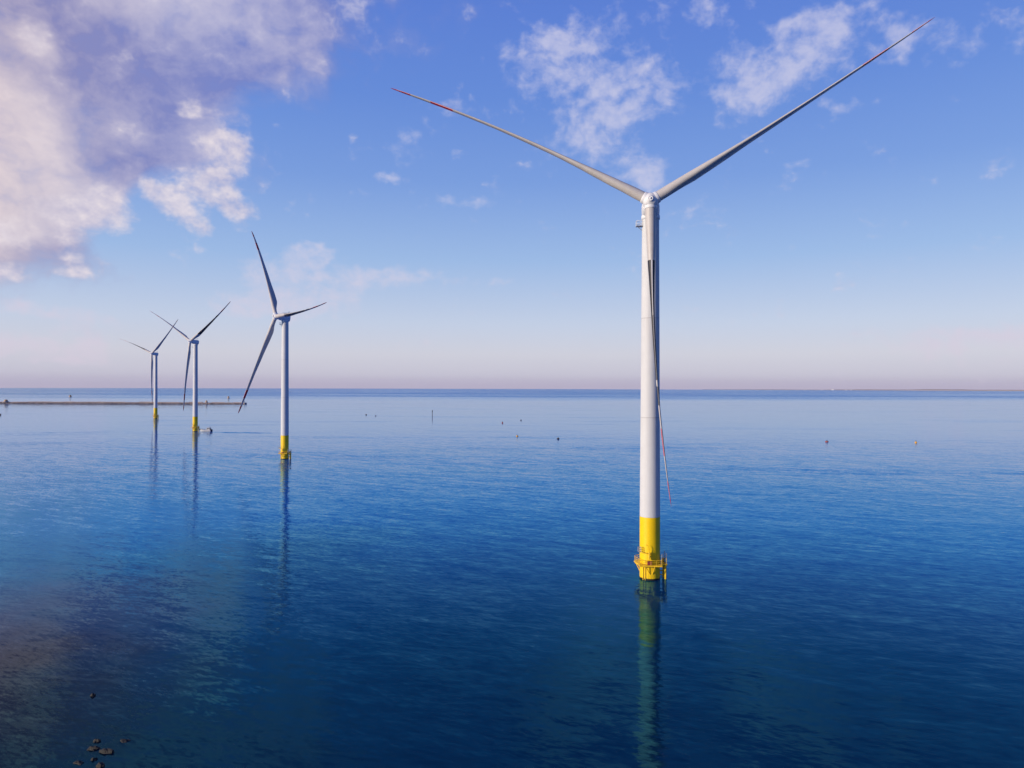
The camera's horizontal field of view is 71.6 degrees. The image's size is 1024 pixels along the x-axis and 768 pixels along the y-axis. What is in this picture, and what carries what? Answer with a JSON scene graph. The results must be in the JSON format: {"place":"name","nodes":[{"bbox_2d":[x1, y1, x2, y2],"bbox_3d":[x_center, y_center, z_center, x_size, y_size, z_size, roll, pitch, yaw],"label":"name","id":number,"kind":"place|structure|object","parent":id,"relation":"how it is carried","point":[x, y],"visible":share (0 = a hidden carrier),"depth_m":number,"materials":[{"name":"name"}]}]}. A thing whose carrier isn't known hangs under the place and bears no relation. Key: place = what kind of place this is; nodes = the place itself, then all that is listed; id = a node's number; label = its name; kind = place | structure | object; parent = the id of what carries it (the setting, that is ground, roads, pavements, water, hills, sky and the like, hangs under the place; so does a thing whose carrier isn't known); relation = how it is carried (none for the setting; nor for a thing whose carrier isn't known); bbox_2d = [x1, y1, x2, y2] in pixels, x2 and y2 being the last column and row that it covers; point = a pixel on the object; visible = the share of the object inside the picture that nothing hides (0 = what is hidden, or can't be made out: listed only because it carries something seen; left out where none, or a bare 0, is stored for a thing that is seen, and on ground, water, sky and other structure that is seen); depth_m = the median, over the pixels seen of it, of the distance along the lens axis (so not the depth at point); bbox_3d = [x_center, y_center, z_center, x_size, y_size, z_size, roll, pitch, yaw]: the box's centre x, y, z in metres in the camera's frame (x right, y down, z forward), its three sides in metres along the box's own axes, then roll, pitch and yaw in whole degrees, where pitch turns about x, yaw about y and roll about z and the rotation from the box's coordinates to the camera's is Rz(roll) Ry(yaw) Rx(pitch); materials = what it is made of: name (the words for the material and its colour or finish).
{"place":"outdoors","nodes":[
{"label":"outdoors","id":0,"kind":"place"},
{"bbox_2d":[0,388,1023,767],"bbox_3d":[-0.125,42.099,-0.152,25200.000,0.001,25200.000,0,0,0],"label":"sea water","id":1,"kind":"structure","parent":0,"point":[398,578],"depth_m":153.64,"materials":[{"name":"blue liquid"}]},
{"bbox_2d":[73,760,83,764],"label":"shore rock","id":2,"kind":"object","parent":1,"relation":"in","point":[78,762],"visible":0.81,"depth_m":79.05,"materials":[{"name":"grey stone"}]},
{"bbox_2d":[87,746,99,750],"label":"shore rock","id":3,"kind":"object","parent":1,"relation":"in","point":[92,748],"visible":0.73,"depth_m":82.08,"materials":[{"name":"grey stone"}]},
{"bbox_2d":[96,762,104,767],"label":"shore rock","id":4,"kind":"object","parent":1,"relation":"in","point":[100,764],"visible":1,"depth_m":78.30,"materials":[{"name":"grey stone"}]},
{"bbox_2d":[99,748,114,753],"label":"shore rock","id":5,"kind":"object","parent":1,"relation":"in","point":[106,751],"visible":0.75,"depth_m":81.34,"materials":[{"name":"grey stone"}]},
{"bbox_2d":[0,401,240,403],"bbox_3d":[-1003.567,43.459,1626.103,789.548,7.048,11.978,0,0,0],"label":"breakwater","id":6,"kind":"object","parent":1,"relation":"in","point":[49,402],"visible":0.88,"depth_m":1623.54,"materials":[{"name":"concrete"}]},
{"bbox_2d":[120,739,130,742],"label":"shore rock","id":7,"kind":"object","parent":1,"relation":"in","point":[123,740],"visible":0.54,"depth_m":83.99,"materials":[{"name":"grey stone"}]},
{"bbox_2d":[121,320,177,418],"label":"wind turbine","id":8,"kind":"object","parent":1,"relation":"in","point":[155,354],"visible":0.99,"depth_m":899.36,"materials":[{"name":"white paint"}]},
{"bbox_2d":[152,301,230,431],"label":"wind turbine","id":9,"kind":"object","parent":1,"relation":"in","point":[195,343],"visible":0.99,"depth_m":652.00,"materials":[{"name":"white paint"}]},
{"bbox_2d":[199,428,212,431],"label":"workboat","id":10,"kind":"object","parent":1,"relation":"on","point":[207,430],"visible":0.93,"depth_m":651.40,"materials":[{"name":"paint"}]},
{"bbox_2d":[238,231,326,458],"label":"wind turbine","id":11,"kind":"object","parent":1,"relation":"in","point":[284,318],"visible":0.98,"depth_m":408.41,"materials":[{"name":"white paint"}]},
{"bbox_2d":[391,17,934,580],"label":"wind turbine","id":12,"kind":"object","parent":1,"relation":"in","point":[651,561],"visible":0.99,"depth_m":154.72,"materials":[{"name":"white paint"}]},
{"bbox_2d":[0,0,1023,389],"label":"sky","id":13,"kind":"structure","parent":0,"point":[872,237],"materials":[{"name":"blue"}]},
{"bbox_2d":[702,389,1023,390],"bbox_3d":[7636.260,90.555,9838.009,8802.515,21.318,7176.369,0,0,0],"label":"hills","id":14,"kind":"structure","parent":0,"point":[879,389],"depth_m":11180.17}
]}

